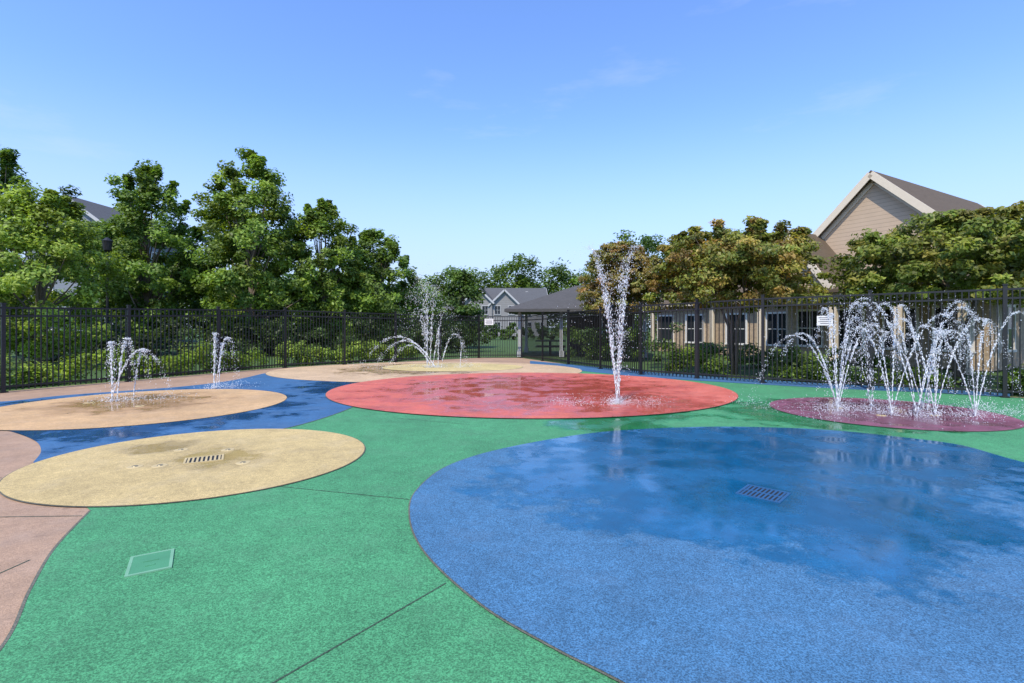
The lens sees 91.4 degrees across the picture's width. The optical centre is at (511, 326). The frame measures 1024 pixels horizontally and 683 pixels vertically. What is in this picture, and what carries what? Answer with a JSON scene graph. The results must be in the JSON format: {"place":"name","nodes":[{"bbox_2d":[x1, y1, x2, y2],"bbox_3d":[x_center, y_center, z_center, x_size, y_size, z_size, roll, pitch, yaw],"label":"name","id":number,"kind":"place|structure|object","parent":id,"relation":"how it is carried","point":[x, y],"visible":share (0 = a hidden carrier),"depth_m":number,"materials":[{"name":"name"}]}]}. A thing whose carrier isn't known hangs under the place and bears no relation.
{"place":"outdoors","nodes":[
{"label":"outdoors","id":0,"kind":"place"},
{"bbox_2d":[0,0,1023,327],"label":"sky","id":1,"kind":"structure","parent":0,"point":[478,134],"materials":[{"name":"blue"}]},
{"bbox_2d":[6,328,1023,396],"bbox_3d":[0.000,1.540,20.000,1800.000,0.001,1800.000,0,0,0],"label":"ground","id":2,"kind":"structure","parent":0,"point":[513,352],"depth_m":20.00,"materials":[{"name":"green plant"}]},
{"bbox_2d":[0,147,94,352],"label":"maple tree","id":3,"kind":"object","parent":2,"relation":"on","point":[8,162],"visible":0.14,"depth_m":24.13,"materials":[{"name":"green plant"}]},
{"bbox_2d":[0,180,131,367],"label":"maple tree","id":4,"kind":"object","parent":2,"relation":"on","point":[69,242],"visible":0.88,"depth_m":17.78,"materials":[{"name":"green plant"}]},
{"bbox_2d":[25,202,183,340],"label":"walls","id":5,"kind":"structure","parent":2,"relation":"on","point":[59,285],"depth_m":44.03,"materials":[{"name":"grey"}]},
{"bbox_2d":[30,195,100,229],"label":"trim","id":6,"kind":"structure","parent":5,"relation":"attached to","point":[92,216],"depth_m":43.46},
{"bbox_2d":[64,194,161,230],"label":"roof","id":7,"kind":"structure","parent":5,"relation":"on","point":[97,211],"depth_m":45.43,"materials":[{"name":"grey"}]},
{"bbox_2d":[55,218,156,349],"bbox_3d":[-27.546,-2.910,34.373,7.376,8.929,6.347,0,0,0],"label":"maple tree","id":8,"kind":"object","parent":2,"relation":"on","point":[92,306],"visible":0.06,"depth_m":33.03,"materials":[{"name":"green plant"}]},
{"bbox_2d":[101,237,112,361],"bbox_3d":[-17.400,-1.175,21.500,0.420,5.350,0.420,0,0,0],"label":"street lamp","id":9,"kind":"object","parent":2,"relation":"on","point":[107,242],"visible":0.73,"depth_m":21.45,"materials":[{"name":"black metal"}]},
{"bbox_2d":[6,340,268,387],"bbox_3d":[-12.785,1.060,12.737,1.583,1.197,14.489,0,0,28],"label":"hedge","id":10,"kind":"object","parent":2,"relation":"on","point":[19,377],"visible":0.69,"depth_m":14.85,"materials":[{"name":"green plant"}]},
{"bbox_2d":[72,158,212,348],"bbox_3d":[-20.099,-3.806,26.955,7.099,10.720,6.137,0,0,0],"label":"maple tree","id":11,"kind":"object","parent":2,"relation":"on","point":[133,230],"visible":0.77,"depth_m":26.11,"materials":[{"name":"green plant"}]},
{"bbox_2d":[158,207,294,350],"bbox_3d":[-16.982,-2.969,30.774,7.393,9.041,7.519,0,0,0],"label":"maple tree","id":12,"kind":"object","parent":2,"relation":"on","point":[198,235],"visible":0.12,"depth_m":29.59,"materials":[{"name":"green plant"}]},
{"bbox_2d":[8,251,446,345],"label":"tree line","id":13,"kind":"object","parent":2,"relation":"on","point":[435,304],"visible":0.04,"depth_m":43.72,"materials":[{"name":"green plant"}]},
{"bbox_2d":[183,146,319,355],"bbox_3d":[-14.092,-4.058,26.574,7.240,11.230,6.322,0,0,0],"label":"maple tree","id":14,"kind":"object","parent":2,"relation":"on","point":[248,235],"visible":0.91,"depth_m":25.94,"materials":[{"name":"green plant"}]},
{"bbox_2d":[7,306,501,365],"bbox_3d":[-16.791,0.444,23.366,35.189,2.870,5.660,0,0,-31],"label":"shrubbery","id":15,"kind":"object","parent":2,"relation":"on","point":[332,343],"visible":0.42,"depth_m":25.72,"materials":[{"name":"green plant"}]},
{"bbox_2d":[259,197,369,351],"bbox_3d":[-11.265,-2.949,29.108,5.740,9.006,5.525,0,0,0],"label":"maple tree","id":16,"kind":"object","parent":2,"relation":"on","point":[318,221],"visible":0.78,"depth_m":28.29,"materials":[{"name":"green plant"}]},
{"bbox_2d":[273,339,418,365],"bbox_3d":[-6.858,1.075,21.607,6.615,1.182,1.463,0,0,-41],"label":"hedge","id":17,"kind":"object","parent":2,"relation":"on","point":[298,355],"visible":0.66,"depth_m":21.23,"materials":[{"name":"green plant"}]},
{"bbox_2d":[327,227,426,344],"bbox_3d":[-8.416,-2.445,32.103,5.965,8.003,6.724,0,0,29],"label":"maple tree","id":18,"kind":"object","parent":2,"relation":"on","point":[379,262],"visible":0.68,"depth_m":31.00,"materials":[{"name":"green plant"}]},
{"bbox_2d":[428,269,487,346],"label":"maple tree","id":19,"kind":"object","parent":2,"relation":"on","point":[460,280],"visible":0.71,"depth_m":35.29,"materials":[{"name":"green plant"}]},
{"bbox_2d":[465,294,491,335],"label":"walls","id":20,"kind":"structure","parent":2,"relation":"on","point":[486,301],"depth_m":79.79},
{"bbox_2d":[464,289,494,303],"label":"trim","id":21,"kind":"structure","parent":20,"relation":"attached to","point":[486,296],"depth_m":79.45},
{"bbox_2d":[482,305,488,314],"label":"window","id":22,"kind":"structure","parent":20,"relation":"attached to","point":[485,308],"depth_m":79.76,"materials":[{"name":"white glass"}]},
{"bbox_2d":[434,321,563,339],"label":"hedge","id":23,"kind":"object","parent":2,"relation":"on","point":[506,331],"visible":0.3,"depth_m":59.51,"materials":[{"name":"green plant"}]},
{"bbox_2d":[492,292,517,335],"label":"walls","id":24,"kind":"structure","parent":2,"relation":"on","point":[504,300],"depth_m":80.00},
{"bbox_2d":[494,305,500,314],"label":"window","id":25,"kind":"structure","parent":24,"relation":"attached to","point":[497,309],"depth_m":79.91,"materials":[{"name":"white glass"}]},
{"bbox_2d":[487,290,519,306],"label":"trim","id":26,"kind":"structure","parent":24,"relation":"attached to","point":[508,294],"depth_m":79.58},
{"bbox_2d":[0,358,1023,644],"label":"concrete deck","id":27,"kind":"structure","parent":2,"relation":"on","point":[32,540],"depth_m":4.04,"materials":[{"name":"beige concrete"}]},
{"bbox_2d":[0,361,1023,682],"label":"splash pad","id":28,"kind":"object","parent":27,"relation":"on","point":[448,523],"visible":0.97,"depth_m":3.63,"materials":[{"name":"green rubber"}]},
{"bbox_2d":[79,337,198,402],"bbox_3d":[-7.552,0.873,10.074,2.285,1.347,1.070,0,0,-7],"label":"water fountain","id":29,"kind":"object","parent":28,"relation":"on","point":[111,346],"visible":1,"depth_m":10.01,"materials":[{"name":"white"}]},
{"bbox_2d":[124,548,174,577],"bbox_3d":[-2.290,1.492,3.170,0.236,0.012,0.306,0,0,-32],"label":"valve box lid","id":30,"kind":"object","parent":28,"relation":"on","point":[149,562],"visible":1,"depth_m":3.16,"materials":[{"name":"green plastic"}]},
{"bbox_2d":[183,454,223,463],"bbox_3d":[-3.460,1.482,5.620,0.384,0.006,0.284,0,0,-29],"label":"drain grate","id":31,"kind":"object","parent":28,"relation":"on","point":[199,459],"visible":1,"depth_m":5.60,"materials":[{"name":"beige metal"}]},
{"bbox_2d":[204,332,256,389],"bbox_3d":[-6.825,0.826,12.145,1.432,1.417,1.255,0,0,18],"label":"water fountain","id":32,"kind":"object","parent":28,"relation":"on","point":[214,358],"visible":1,"depth_m":12.11,"materials":[{"name":"white"}]},
{"bbox_2d":[349,256,480,369],"bbox_3d":[-3.612,-0.655,18.391,5.005,4.437,2.916,0,0,0],"label":"water fountain","id":33,"kind":"object","parent":28,"relation":"on","point":[421,349],"visible":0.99,"depth_m":18.29,"materials":[{"name":"white"}]},
{"bbox_2d":[86,367,938,468],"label":"spray nozzles","id":34,"kind":"object","parent":28,"relation":"on","point":[181,449],"visible":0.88,"depth_m":5.49,"materials":[{"name":"metal"}]},
{"bbox_2d":[538,241,679,406],"bbox_3d":[1.894,-0.089,9.425,3.040,3.263,1.995,0,0,0],"label":"water fountain","id":35,"kind":"object","parent":28,"relation":"on","point":[618,358],"visible":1,"depth_m":9.61,"materials":[{"name":"white liquid"}]},
{"bbox_2d":[735,484,790,502],"bbox_3d":[2.240,1.482,4.460,0.364,0.006,0.344,0,0,43],"label":"drain grate","id":36,"kind":"object","parent":28,"relation":"on","point":[764,493],"visible":1,"depth_m":4.45,"materials":[{"name":"blue paint"}]},
{"bbox_2d":[714,284,1023,428],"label":"water fountain","id":37,"kind":"object","parent":28,"relation":"on","point":[942,332],"visible":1,"depth_m":8.53,"materials":[{"name":"white"}]},
{"bbox_2d":[0,284,1023,397],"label":"metal fence","id":38,"kind":"object","parent":27,"relation":"on","point":[535,336],"visible":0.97,"depth_m":14.33,"materials":[{"name":"black metal"}]},
{"bbox_2d":[485,319,492,324],"bbox_3d":[-1.113,-0.250,24.163,0.420,0.300,0.016,0,0,0],"label":"fence sign","id":39,"kind":"object","parent":38,"relation":"attached to","point":[488,321],"visible":1,"depth_m":24.16,"materials":[{"name":"white paint"}]},
{"bbox_2d":[817,316,832,324],"bbox_3d":[7.814,-0.160,12.488,0.340,0.240,0.016,0,0,36],"label":"fence sign","id":40,"kind":"object","parent":38,"relation":"attached to","point":[822,320],"visible":0.8,"depth_m":12.50,"materials":[{"name":"white paint"}]},
{"bbox_2d":[522,315,541,332],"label":"walls","id":41,"kind":"structure","parent":2,"relation":"on","point":[529,317],"depth_m":80.99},
{"bbox_2d":[485,288,546,303],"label":"roof","id":42,"kind":"structure","parent":41,"relation":"on","point":[520,295],"depth_m":83.26,"materials":[{"name":"grey"}]},
{"bbox_2d":[411,253,682,335],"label":"tree line","id":43,"kind":"object","parent":2,"relation":"on","point":[523,281],"visible":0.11,"depth_m":90.78,"materials":[{"name":"green plant"}]},
{"bbox_2d":[504,286,648,357],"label":"pavilion","id":44,"kind":"structure","parent":2,"relation":"on","point":[564,300],"depth_m":25.56,"materials":[{"name":"grey"}]},
{"bbox_2d":[575,240,667,361],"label":"crape myrtle tree","id":45,"kind":"object","parent":2,"relation":"on","point":[635,288],"visible":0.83,"depth_m":21.54,"materials":[{"name":"green plant"}]},
{"bbox_2d":[612,228,744,339],"bbox_3d":[16.152,-3.029,40.079,17.366,10.117,6.152,0,0,0],"label":"tree line","id":46,"kind":"object","parent":2,"relation":"on","point":[647,243],"visible":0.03,"depth_m":39.39,"materials":[{"name":"green plant"}]},
{"bbox_2d":[662,344,730,376],"bbox_3d":[5.839,1.090,15.924,2.307,1.119,1.206,0,0,43],"label":"hedge","id":47,"kind":"object","parent":2,"relation":"on","point":[693,361],"visible":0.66,"depth_m":15.81,"materials":[{"name":"green plant"}]},
{"bbox_2d":[566,321,899,372],"bbox_3d":[7.618,0.747,20.520,13.131,2.006,4.406,0,0,38],"label":"shrubbery","id":48,"kind":"object","parent":2,"relation":"on","point":[887,361],"visible":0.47,"depth_m":18.75,"materials":[{"name":"green plant"}]},
{"bbox_2d":[640,215,836,374],"bbox_3d":[7.171,-0.952,16.117,5.599,5.012,5.920,0,0,0],"label":"crape myrtle tree","id":49,"kind":"object","parent":2,"relation":"on","point":[754,256],"visible":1,"depth_m":14.95,"materials":[{"name":"green plant"}]},
{"bbox_2d":[650,170,1023,374],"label":"clubhouse","id":50,"kind":"structure","parent":2,"relation":"on","point":[883,204],"depth_m":20.20,"materials":[{"name":"beige paint"}]},
{"bbox_2d":[657,315,674,342],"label":"window","id":51,"kind":"structure","parent":50,"relation":"in","point":[663,316],"depth_m":30.76,"materials":[{"name":"black glass"}]},
{"bbox_2d":[685,314,703,342],"bbox_3d":[10.510,0.100,28.781,0.120,1.680,1.340,0,0,-30],"label":"window","id":52,"kind":"structure","parent":50,"relation":"in","point":[689,315],"depth_m":28.92,"materials":[{"name":"glass"}]},
{"bbox_2d":[725,313,747,344],"bbox_3d":[11.860,0.100,26.443,0.120,1.680,1.340,0,0,-30],"label":"window","id":53,"kind":"structure","parent":50,"relation":"in","point":[746,314],"depth_m":26.14,"materials":[{"name":"white paint"}]},
{"bbox_2d":[766,312,785,345],"bbox_3d":[13.010,0.100,24.451,0.120,1.680,1.340,0,0,-30],"label":"window","id":54,"kind":"structure","parent":50,"relation":"in","point":[769,313],"depth_m":24.53,"materials":[{"name":"glass"}]},
{"bbox_2d":[795,309,824,347],"bbox_3d":[13.185,0.050,22.128,0.120,1.680,1.240,0,0,-30],"label":"window","id":55,"kind":"structure","parent":50,"relation":"in","point":[799,310],"depth_m":22.13,"materials":[{"name":"black glass"}]},
{"bbox_2d":[840,308,865,348],"bbox_3d":[13.985,0.050,20.742,0.120,1.680,1.240,0,0,-30],"label":"window","id":56,"kind":"structure","parent":50,"relation":"in","point":[841,309],"depth_m":20.64,"materials":[{"name":"black glass"}]},
{"bbox_2d":[881,306,919,350],"bbox_3d":[14.885,0.050,19.183,0.120,1.680,1.240,0,0,-30],"label":"window","id":57,"kind":"structure","parent":50,"relation":"in","point":[912,308],"depth_m":19.01,"materials":[{"name":"black glass"}]},
{"bbox_2d":[932,304,974,352],"bbox_3d":[15.685,0.050,17.797,0.120,1.680,1.240,0,0,-30],"label":"window","id":58,"kind":"structure","parent":50,"relation":"in","point":[972,331],"depth_m":17.98,"materials":[{"name":"black glass"}]},
{"bbox_2d":[999,304,1016,352],"bbox_3d":[17.413,0.050,17.554,1.340,1.680,0.120,0,0,-30],"label":"window","id":59,"kind":"structure","parent":50,"relation":"in","point":[1000,306],"depth_m":17.65,"materials":[{"name":"white paint"}]},
{"bbox_2d":[766,362,960,389],"bbox_3d":[9.056,1.277,13.241,4.264,0.755,1.131,0,0,38],"label":"hedge","id":60,"kind":"object","parent":2,"relation":"on","point":[858,378],"visible":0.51,"depth_m":13.11,"materials":[{"name":"green plant"}]},
{"bbox_2d":[825,200,1023,384],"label":"crape myrtle tree","id":61,"kind":"object","parent":2,"relation":"on","point":[982,247],"visible":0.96,"depth_m":12.29,"materials":[{"name":"green plant"}]},
{"bbox_2d":[993,364,1023,394],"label":"hedge","id":62,"kind":"object","parent":2,"relation":"on","point":[1015,379],"visible":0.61,"depth_m":11.16,"materials":[{"name":"green plant"}]}
]}

